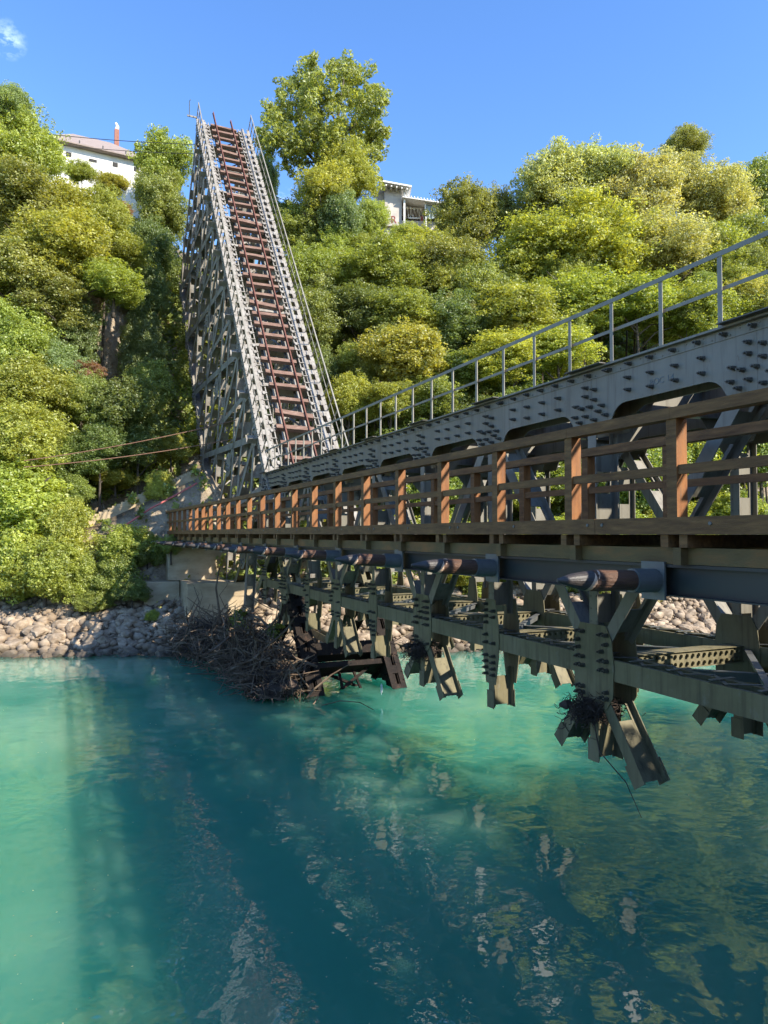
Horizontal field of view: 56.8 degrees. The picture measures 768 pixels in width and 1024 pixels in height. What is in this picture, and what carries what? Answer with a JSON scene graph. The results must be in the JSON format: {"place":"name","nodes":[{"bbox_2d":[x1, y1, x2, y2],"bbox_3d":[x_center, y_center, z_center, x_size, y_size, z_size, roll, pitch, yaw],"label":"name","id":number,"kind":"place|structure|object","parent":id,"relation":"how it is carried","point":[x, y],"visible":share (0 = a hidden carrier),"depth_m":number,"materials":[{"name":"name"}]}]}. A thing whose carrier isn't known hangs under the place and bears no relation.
{"place":"outdoors","nodes":[
{"label":"outdoors","id":0,"kind":"place"},
{"bbox_2d":[0,644,767,1023],"bbox_3d":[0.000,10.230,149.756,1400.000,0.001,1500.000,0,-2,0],"label":"water","id":1,"kind":"structure","parent":0,"point":[530,858],"depth_m":12.29,"materials":[{"name":"liquid"}]},
{"bbox_2d":[143,579,350,703],"bbox_3d":[-6.472,5.705,29.009,5.787,5.786,15.038,1,-2,-28],"label":"driftwood","id":2,"kind":"object","parent":1,"relation":"on","point":[259,665],"visible":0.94,"depth_m":26.47,"materials":[{"name":"wood"}]},
{"bbox_2d":[0,247,767,653],"bbox_3d":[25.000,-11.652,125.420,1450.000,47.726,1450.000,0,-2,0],"label":"ground","id":3,"kind":"structure","parent":0,"point":[158,523],"depth_m":40.66,"materials":[{"name":"soil"}]},
{"bbox_2d":[0,79,32,230],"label":"locust tree","id":4,"kind":"object","parent":3,"relation":"on","point":[18,96],"visible":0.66,"depth_m":47.18,"materials":[{"name":"green plant"}]},
{"bbox_2d":[0,514,50,605],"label":"bush","id":5,"kind":"object","parent":3,"relation":"on","point":[8,541],"visible":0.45,"depth_m":35.42,"materials":[{"name":"green plant"}]},
{"bbox_2d":[0,227,57,307],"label":"broadleaf tree","id":6,"kind":"object","parent":3,"relation":"on","point":[14,253],"visible":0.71,"depth_m":41.95,"materials":[{"name":"green plant"}]},
{"bbox_2d":[0,292,66,366],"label":"broadleaf tree","id":7,"kind":"object","parent":3,"relation":"on","point":[20,329],"visible":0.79,"depth_m":41.03,"materials":[{"name":"green plant"}]},
{"bbox_2d":[0,91,73,182],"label":"broadleaf tree","id":8,"kind":"object","parent":3,"relation":"on","point":[32,138],"visible":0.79,"depth_m":47.70,"materials":[{"name":"green plant"}]},
{"bbox_2d":[0,147,75,235],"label":"broadleaf tree","id":9,"kind":"object","parent":3,"relation":"on","point":[21,180],"visible":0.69,"depth_m":43.82,"materials":[{"name":"green plant"}]},
{"bbox_2d":[0,387,79,526],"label":"broadleaf tree","id":10,"kind":"object","parent":3,"relation":"on","point":[30,432],"visible":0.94,"depth_m":38.38,"materials":[{"name":"green plant"}]},
{"bbox_2d":[0,347,84,418],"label":"broadleaf tree","id":11,"kind":"object","parent":3,"relation":"on","point":[28,376],"visible":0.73,"depth_m":40.05,"materials":[{"name":"green plant"}]},
{"bbox_2d":[0,456,93,534],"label":"bush","id":12,"kind":"object","parent":3,"relation":"on","point":[23,495],"visible":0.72,"depth_m":36.63,"materials":[{"name":"green plant"}]},
{"bbox_2d":[0,263,97,340],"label":"broadleaf tree","id":13,"kind":"object","parent":3,"relation":"on","point":[44,297],"visible":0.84,"depth_m":42.61,"materials":[{"name":"green plant"}]},
{"bbox_2d":[0,529,100,607],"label":"bush","id":14,"kind":"object","parent":3,"relation":"on","point":[42,570],"visible":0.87,"depth_m":35.02,"materials":[{"name":"green plant"}]},
{"bbox_2d":[28,431,78,484],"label":"broadleaf tree","id":15,"kind":"object","parent":3,"relation":"on","point":[63,470],"visible":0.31,"depth_m":40.49,"materials":[{"name":"green plant"}]},
{"bbox_2d":[18,486,101,561],"bbox_3d":[-16.987,1.259,37.587,4.264,5.340,3.446,0,-2,0],"label":"bush","id":16,"kind":"object","parent":3,"relation":"on","point":[73,523],"visible":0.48,"depth_m":36.84,"materials":[{"name":"green plant"}]},
{"bbox_2d":[5,197,118,431],"bbox_3d":[-20.488,-11.746,44.729,6.417,15.993,7.969,1,-2,-33],"label":"broadleaf tree","id":17,"kind":"object","parent":3,"relation":"on","point":[70,241],"visible":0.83,"depth_m":42.94,"materials":[{"name":"green plant"}]},
{"bbox_2d":[38,332,92,387],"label":"broadleaf tree","id":18,"kind":"object","parent":3,"relation":"on","point":[58,353],"visible":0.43,"depth_m":42.31,"materials":[{"name":"green plant"}]},
{"bbox_2d":[36,175,99,218],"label":"broadleaf tree","id":19,"kind":"object","parent":3,"relation":"on","point":[74,194],"visible":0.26,"depth_m":46.04,"materials":[{"name":"green plant"}]},
{"bbox_2d":[45,549,103,604],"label":"bush","id":20,"kind":"object","parent":3,"relation":"on","point":[75,586],"visible":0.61,"depth_m":35.86,"materials":[{"name":"green plant"}]},
{"bbox_2d":[59,474,97,501],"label":"shrub","id":21,"kind":"object","parent":3,"relation":"on","point":[86,491],"visible":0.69,"depth_m":40.17,"materials":[{"name":"green plant"}]},
{"bbox_2d":[64,157,97,191],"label":"broadleaf tree","id":22,"kind":"object","parent":3,"relation":"on","point":[81,171],"visible":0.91,"depth_m":55.38,"materials":[{"name":"green plant"}]},
{"bbox_2d":[53,295,110,361],"bbox_3d":[-19.741,-11.025,45.278,3.997,5.600,3.764,-1,-2,40],"label":"bush","id":23,"kind":"object","parent":3,"relation":"on","point":[86,345],"visible":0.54,"depth_m":44.62,"materials":[{"name":"green plant"}]},
{"bbox_2d":[56,366,113,506],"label":"broadleaf tree","id":24,"kind":"object","parent":3,"relation":"on","point":[91,382],"visible":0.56,"depth_m":42.13,"materials":[{"name":"green plant"}]},
{"bbox_2d":[71,589,116,615],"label":"shrub","id":25,"kind":"object","parent":3,"relation":"on","point":[90,599],"visible":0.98,"depth_m":35.45,"materials":[{"name":"green plant"}]},
{"bbox_2d":[61,417,130,511],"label":"broadleaf tree","id":26,"kind":"object","parent":3,"relation":"on","point":[103,434],"visible":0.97,"depth_m":40.88,"materials":[{"name":"green plant"}]},
{"bbox_2d":[53,122,142,220],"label":"white house","id":27,"kind":"structure","parent":3,"relation":"on","point":[114,160],"depth_m":63.30,"materials":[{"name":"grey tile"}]},
{"bbox_2d":[75,181,134,378],"bbox_3d":[-19.247,-15.360,48.442,4.188,14.646,3.839,0,-2,0],"label":"broadleaf tree","id":28,"kind":"object","parent":3,"relation":"on","point":[111,207],"visible":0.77,"depth_m":48.02,"materials":[{"name":"green plant"}]},
{"bbox_2d":[70,254,148,317],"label":"broadleaf tree","id":29,"kind":"object","parent":3,"relation":"on","point":[115,281],"visible":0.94,"depth_m":44.04,"materials":[{"name":"green plant"}]},
{"bbox_2d":[87,169,133,197],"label":"broadleaf tree","id":30,"kind":"object","parent":3,"relation":"on","point":[108,179],"visible":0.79,"depth_m":54.17,"materials":[{"name":"green plant"}]},
{"bbox_2d":[85,468,143,497],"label":"shrub","id":31,"kind":"object","parent":3,"relation":"on","point":[119,478],"visible":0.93,"depth_m":42.57,"materials":[{"name":"green plant"}]},
{"bbox_2d":[82,549,149,599],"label":"shrub","id":32,"kind":"object","parent":3,"relation":"on","point":[112,574],"visible":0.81,"depth_m":36.15,"materials":[{"name":"green plant"}]},
{"bbox_2d":[78,374,163,451],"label":"broadleaf tree","id":33,"kind":"object","parent":3,"relation":"on","point":[133,400],"visible":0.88,"depth_m":42.15,"materials":[{"name":"green plant"}]},
{"bbox_2d":[91,521,159,561],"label":"shrub","id":34,"kind":"object","parent":3,"relation":"on","point":[119,540],"visible":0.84,"depth_m":37.14,"materials":[{"name":"green plant"}]},
{"bbox_2d":[94,220,157,269],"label":"broadleaf tree","id":35,"kind":"object","parent":3,"relation":"on","point":[127,247],"visible":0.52,"depth_m":49.03,"materials":[{"name":"green plant"}]},
{"bbox_2d":[108,576,152,607],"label":"shrub","id":36,"kind":"object","parent":3,"relation":"on","point":[136,588],"visible":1,"depth_m":35.71,"materials":[{"name":"green plant"}]},
{"bbox_2d":[115,314,172,377],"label":"broadleaf tree","id":37,"kind":"object","parent":3,"relation":"on","point":[144,339],"visible":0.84,"depth_m":48.74,"materials":[{"name":"green plant"}]},
{"bbox_2d":[115,418,173,495],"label":"broadleaf tree","id":38,"kind":"object","parent":3,"relation":"on","point":[148,446],"visible":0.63,"depth_m":42.54,"materials":[{"name":"green plant"}]},
{"bbox_2d":[89,468,200,526],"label":"concrete steps","id":39,"kind":"structure","parent":3,"relation":"on","point":[124,506],"depth_m":40.05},
{"bbox_2d":[122,261,174,326],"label":"broadleaf tree","id":40,"kind":"object","parent":3,"relation":"on","point":[156,299],"visible":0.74,"depth_m":51.88,"materials":[{"name":"green plant"}]},
{"bbox_2d":[122,356,176,467],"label":"broadleaf tree","id":41,"kind":"object","parent":3,"relation":"on","point":[157,370],"visible":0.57,"depth_m":46.79,"materials":[{"name":"green plant"}]},
{"bbox_2d":[121,214,180,280],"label":"broadleaf tree","id":42,"kind":"object","parent":3,"relation":"on","point":[154,234],"visible":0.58,"depth_m":55.69,"materials":[{"name":"green plant"}]},
{"bbox_2d":[143,465,176,500],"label":"bush","id":43,"kind":"object","parent":3,"relation":"on","point":[155,487],"visible":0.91,"depth_m":39.99,"materials":[{"name":"green plant"}]},
{"bbox_2d":[130,162,191,250],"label":"broadleaf tree","id":44,"kind":"object","parent":3,"relation":"on","point":[157,194],"visible":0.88,"depth_m":58.78,"materials":[{"name":"green plant"}]},
{"bbox_2d":[126,123,197,190],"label":"round tree","id":45,"kind":"object","parent":3,"relation":"on","point":[179,163],"visible":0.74,"depth_m":59.77,"materials":[{"name":"green plant"}]},
{"bbox_2d":[154,427,191,473],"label":"shrub","id":46,"kind":"object","parent":3,"relation":"on","point":[173,442],"visible":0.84,"depth_m":44.66,"materials":[{"name":"green plant"}]},
{"bbox_2d":[143,547,257,623],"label":"concrete pier","id":47,"kind":"structure","parent":3,"relation":"on","point":[200,567],"depth_m":36.84,"materials":[{"name":"concrete"}]},
{"bbox_2d":[170,312,235,388],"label":"broadleaf tree","id":48,"kind":"object","parent":3,"relation":"on","point":[185,362],"visible":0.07,"depth_m":53.40,"materials":[{"name":"green plant"}]},
{"bbox_2d":[177,391,267,453],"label":"broadleaf tree","id":49,"kind":"object","parent":3,"relation":"on","point":[191,425],"visible":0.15,"depth_m":48.27,"materials":[{"name":"green plant"}]},
{"bbox_2d":[178,99,406,696],"bbox_3d":[-7.767,-6.891,41.898,5.365,46.200,13.706,1,-39,-24],"label":"fallen span","id":50,"kind":"object","parent":3,"relation":"on","point":[264,284],"visible":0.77,"depth_m":38.84,"materials":[{"name":"grey metal"}]},
{"bbox_2d":[274,198,325,252],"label":"broadleaf tree","id":51,"kind":"object","parent":3,"relation":"on","point":[298,226],"visible":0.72,"depth_m":55.89,"materials":[{"name":"green plant"}]},
{"bbox_2d":[278,240,344,293],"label":"broadleaf tree","id":52,"kind":"object","parent":3,"relation":"on","point":[304,261],"visible":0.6,"depth_m":51.19,"materials":[{"name":"green plant"}]},
{"bbox_2d":[284,283,351,349],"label":"broadleaf tree","id":53,"kind":"object","parent":3,"relation":"on","point":[326,315],"visible":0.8,"depth_m":47.94,"materials":[{"name":"green plant"}]},
{"bbox_2d":[252,48,392,198],"bbox_3d":[-5.046,-28.274,58.795,11.817,21.767,8.382,0,-2,0],"label":"tall tree","id":54,"kind":"object","parent":3,"relation":"on","point":[289,137],"visible":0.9,"depth_m":57.93,"materials":[{"name":"green plant"}]},
{"bbox_2d":[291,157,356,231],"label":"broadleaf tree","id":55,"kind":"object","parent":3,"relation":"on","point":[320,182],"visible":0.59,"depth_m":55.28,"materials":[{"name":"green plant"}]},
{"bbox_2d":[300,339,348,390],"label":"broadleaf tree","id":56,"kind":"object","parent":3,"relation":"on","point":[331,365],"visible":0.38,"depth_m":46.50,"materials":[{"name":"green plant"}]},
{"bbox_2d":[312,221,358,252],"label":"tree","id":57,"kind":"object","parent":3,"relation":"on","point":[329,237],"visible":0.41,"depth_m":54.18,"materials":[{"name":"green plant"}]},
{"bbox_2d":[307,246,366,341],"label":"broadleaf tree","id":58,"kind":"object","parent":3,"relation":"on","point":[345,255],"visible":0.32,"depth_m":52.24,"materials":[{"name":"green plant"}]},
{"bbox_2d":[316,184,367,241],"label":"tree","id":59,"kind":"object","parent":3,"relation":"on","point":[348,213],"visible":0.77,"depth_m":54.65,"materials":[{"name":"green plant"}]},
{"bbox_2d":[311,133,382,202],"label":"broadleaf tree","id":60,"kind":"object","parent":3,"relation":"on","point":[365,176],"visible":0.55,"depth_m":56.63,"materials":[{"name":"green plant"}]},
{"bbox_2d":[319,368,382,443],"bbox_3d":[-2.039,-4.807,43.967,4.158,8.222,3.833,-1,-2,26],"label":"bush","id":61,"kind":"object","parent":3,"relation":"on","point":[349,394],"visible":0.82,"depth_m":43.38,"materials":[{"name":"green plant"}]},
{"bbox_2d":[329,277,390,419],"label":"broadleaf tree","id":62,"kind":"object","parent":3,"relation":"on","point":[352,300],"visible":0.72,"depth_m":48.14,"materials":[{"name":"green plant"}]},
{"bbox_2d":[360,192,392,240],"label":"broadleaf tree","id":63,"kind":"object","parent":3,"relation":"on","point":[377,216],"visible":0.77,"depth_m":56.05,"materials":[{"name":"green plant"}]},
{"bbox_2d":[0,571,759,656],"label":"shore stones","id":64,"kind":"object","parent":3,"relation":"on","point":[140,630],"visible":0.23,"depth_m":35.51,"materials":[{"name":"stone"}]},
{"bbox_2d":[0,217,767,596],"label":"undergrowth","id":65,"kind":"object","parent":3,"relation":"on","point":[188,407],"visible":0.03,"depth_m":48.61,"materials":[{"name":"green plant"}]},
{"bbox_2d":[343,228,428,292],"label":"broadleaf tree","id":66,"kind":"object","parent":3,"relation":"on","point":[374,256],"visible":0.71,"depth_m":51.11,"materials":[{"name":"green plant"}]},
{"bbox_2d":[360,376,430,430],"bbox_3d":[0.624,-3.952,43.632,4.791,8.917,4.171,0,-2,0],"label":"bush","id":67,"kind":"object","parent":3,"relation":"on","point":[382,389],"visible":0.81,"depth_m":42.78,"materials":[{"name":"green plant"}]},
{"bbox_2d":[346,316,454,417],"bbox_3d":[1.223,-6.752,45.068,7.344,11.000,6.190,0,-2,0],"label":"bush","id":68,"kind":"object","parent":3,"relation":"on","point":[408,351],"visible":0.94,"depth_m":43.83,"materials":[{"name":"green plant"}]},
{"bbox_2d":[359,284,443,420],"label":"broadleaf tree","id":69,"kind":"object","parent":3,"relation":"on","point":[407,302],"visible":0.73,"depth_m":46.91,"materials":[{"name":"green plant"}]},
{"bbox_2d":[375,180,442,240],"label":"hillside house","id":70,"kind":"structure","parent":3,"relation":"on","point":[401,203],"depth_m":68.33,"materials":[{"name":"white paint"}]},
{"bbox_2d":[395,218,448,265],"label":"broadleaf tree","id":71,"kind":"object","parent":3,"relation":"on","point":[424,232],"visible":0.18,"depth_m":53.93,"materials":[{"name":"green plant"}]},
{"bbox_2d":[407,374,468,419],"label":"shrub","id":72,"kind":"object","parent":3,"relation":"on","point":[440,386],"visible":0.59,"depth_m":43.23,"materials":[{"name":"green plant"}]},
{"bbox_2d":[409,225,487,297],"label":"broadleaf tree","id":73,"kind":"object","parent":3,"relation":"on","point":[446,244],"visible":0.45,"depth_m":52.42,"materials":[{"name":"green plant"}]},
{"bbox_2d":[421,349,494,396],"bbox_3d":[4.883,-8.692,46.395,5.073,3.955,4.295,0,-2,14],"label":"shrub","id":74,"kind":"object","parent":3,"relation":"on","point":[463,375],"visible":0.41,"depth_m":45.41,"materials":[{"name":"green plant"}]},
{"bbox_2d":[426,286,496,352],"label":"broadleaf tree","id":75,"kind":"object","parent":3,"relation":"on","point":[451,338],"visible":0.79,"depth_m":47.89,"materials":[{"name":"green plant"}]},
{"bbox_2d":[422,171,506,248],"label":"broadleaf tree","id":76,"kind":"object","parent":3,"relation":"on","point":[464,208],"visible":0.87,"depth_m":57.29,"materials":[{"name":"green plant"}]},
{"bbox_2d":[447,249,528,388],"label":"broadleaf tree","id":77,"kind":"object","parent":3,"relation":"on","point":[485,272],"visible":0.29,"depth_m":51.00,"materials":[{"name":"green plant"}]},
{"bbox_2d":[458,325,542,392],"bbox_3d":[7.441,-5.283,45.119,5.530,12.379,6.678,0,-2,0],"label":"bush","id":78,"kind":"object","parent":3,"relation":"on","point":[491,364],"visible":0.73,"depth_m":43.95,"materials":[{"name":"green plant"}]},
{"bbox_2d":[481,179,522,270],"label":"broadleaf tree","id":79,"kind":"object","parent":3,"relation":"on","point":[504,195],"visible":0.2,"depth_m":59.77,"materials":[{"name":"green plant"}]},
{"bbox_2d":[259,230,767,789],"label":"truss bridge","id":80,"kind":"structure","parent":3,"relation":"on","point":[595,642],"depth_m":12.67,"materials":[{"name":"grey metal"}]},
{"bbox_2d":[149,387,767,605],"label":"timber walkway","id":81,"kind":"structure","parent":80,"relation":"attached to","point":[573,549],"depth_m":9.54,"materials":[{"name":"wood"}]},
{"bbox_2d":[554,689,645,737],"bbox_3d":[3.361,3.116,11.108,1.474,0.760,0.746,0,-2,0],"label":"twig clot","id":82,"kind":"object","parent":80,"relation":"attached to","point":[587,710],"visible":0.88,"depth_m":11.06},
{"bbox_2d":[468,275,577,389],"bbox_3d":[9.036,-10.392,48.874,7.805,11.439,8.417,0,-2,0],"label":"broadleaf tree","id":83,"kind":"object","parent":3,"relation":"on","point":[518,302],"visible":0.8,"depth_m":47.21,"materials":[{"name":"green plant"}]},
{"bbox_2d":[484,202,583,284],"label":"broadleaf tree","id":84,"kind":"object","parent":3,"relation":"on","point":[526,236],"visible":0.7,"depth_m":52.33,"materials":[{"name":"green plant"}]},
{"bbox_2d":[508,135,600,227],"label":"pale tree","id":85,"kind":"object","parent":3,"relation":"on","point":[545,177],"visible":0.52,"depth_m":56.84,"materials":[{"name":"green plant"}]},
{"bbox_2d":[510,322,607,505],"bbox_3d":[10.802,-6.323,46.494,6.870,12.330,6.342,0,-2,0],"label":"bush","id":86,"kind":"object","parent":3,"relation":"on","point":[553,339],"visible":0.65,"depth_m":45.17,"materials":[{"name":"green plant"}]},
{"bbox_2d":[544,252,600,283],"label":"tree","id":87,"kind":"object","parent":3,"relation":"on","point":[567,263],"visible":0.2,"depth_m":51.61,"materials":[{"name":"green plant"}]},
{"bbox_2d":[522,263,628,368],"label":"broadleaf tree","id":88,"kind":"object","parent":3,"relation":"on","point":[578,285],"visible":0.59,"depth_m":48.68,"materials":[{"name":"green plant"}]},
{"bbox_2d":[554,132,637,334],"bbox_3d":[17.851,-22.294,59.893,7.113,17.571,8.404,0,-2,15],"label":"pale tree","id":89,"kind":"object","parent":3,"relation":"on","point":[604,164],"visible":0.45,"depth_m":57.31,"materials":[{"name":"green plant"}]},
{"bbox_2d":[547,183,668,361],"bbox_3d":[15.776,-16.068,54.059,10.712,17.441,9.679,0,-2,0],"label":"broadleaf tree","id":90,"kind":"object","parent":3,"relation":"on","point":[603,223],"visible":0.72,"depth_m":51.80,"materials":[{"name":"green plant"}]},
{"bbox_2d":[592,264,683,352],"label":"broadleaf tree","id":91,"kind":"object","parent":3,"relation":"on","point":[641,303],"visible":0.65,"depth_m":49.06,"materials":[{"name":"green plant"}]},
{"bbox_2d":[594,141,697,350],"bbox_3d":[21.152,-20.602,58.215,8.534,19.779,8.964,0,-2,0],"label":"pale tree","id":92,"kind":"object","parent":3,"relation":"on","point":[653,181],"visible":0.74,"depth_m":56.35,"materials":[{"name":"green plant"}]},
{"bbox_2d":[597,447,694,512],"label":"broadleaf tree","id":93,"kind":"object","parent":3,"relation":"on","point":[654,456],"visible":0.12,"depth_m":42.48,"materials":[{"name":"green plant"}]},
{"bbox_2d":[604,203,727,329],"bbox_3d":[21.099,-14.598,54.401,8.956,18.014,9.624,-2,-2,41],"label":"broadleaf tree","id":94,"kind":"object","parent":3,"relation":"on","point":[681,236],"visible":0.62,"depth_m":52.32,"materials":[{"name":"green plant"}]},
{"bbox_2d":[656,145,716,217],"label":"pale tree","id":95,"kind":"object","parent":3,"relation":"on","point":[691,160],"visible":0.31,"depth_m":59.45,"materials":[{"name":"green plant"}]},
{"bbox_2d":[657,121,715,158],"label":"broadleaf tree","id":96,"kind":"object","parent":3,"relation":"on","point":[687,136],"visible":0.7,"depth_m":61.85,"materials":[{"name":"green plant"}]},
{"bbox_2d":[634,274,762,348],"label":"broadleaf tree","id":97,"kind":"object","parent":3,"relation":"on","point":[709,320],"visible":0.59,"depth_m":49.25,"materials":[{"name":"green plant"}]},
{"bbox_2d":[671,216,762,288],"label":"broadleaf tree","id":98,"kind":"object","parent":3,"relation":"on","point":[733,236],"visible":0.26,"depth_m":53.73,"materials":[{"name":"green plant"}]},
{"bbox_2d":[676,157,767,226],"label":"pale tree","id":99,"kind":"object","parent":3,"relation":"on","point":[728,192],"visible":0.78,"depth_m":58.74,"materials":[{"name":"green plant"}]},
{"bbox_2d":[706,488,767,534],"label":"bush","id":100,"kind":"object","parent":3,"relation":"on","point":[720,506],"visible":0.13,"depth_m":43.83,"materials":[{"name":"green plant"}]},
{"bbox_2d":[709,247,767,490],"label":"tree","id":101,"kind":"object","parent":3,"relation":"on","point":[736,269],"visible":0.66,"depth_m":52.45,"materials":[{"name":"green plant"}]},
{"bbox_2d":[725,207,767,264],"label":"broadleaf tree","id":102,"kind":"object","parent":3,"relation":"on","point":[757,225],"visible":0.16,"depth_m":55.32,"materials":[{"name":"green plant"}]},
{"bbox_2d":[736,151,767,221],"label":"broadleaf tree","id":103,"kind":"object","parent":3,"relation":"on","point":[760,165],"visible":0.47,"depth_m":60.44,"materials":[{"name":"green plant"}]},
{"bbox_2d":[0,0,767,272],"label":"sky","id":104,"kind":"structure","parent":0,"point":[477,87],"materials":[{"name":"blue"}]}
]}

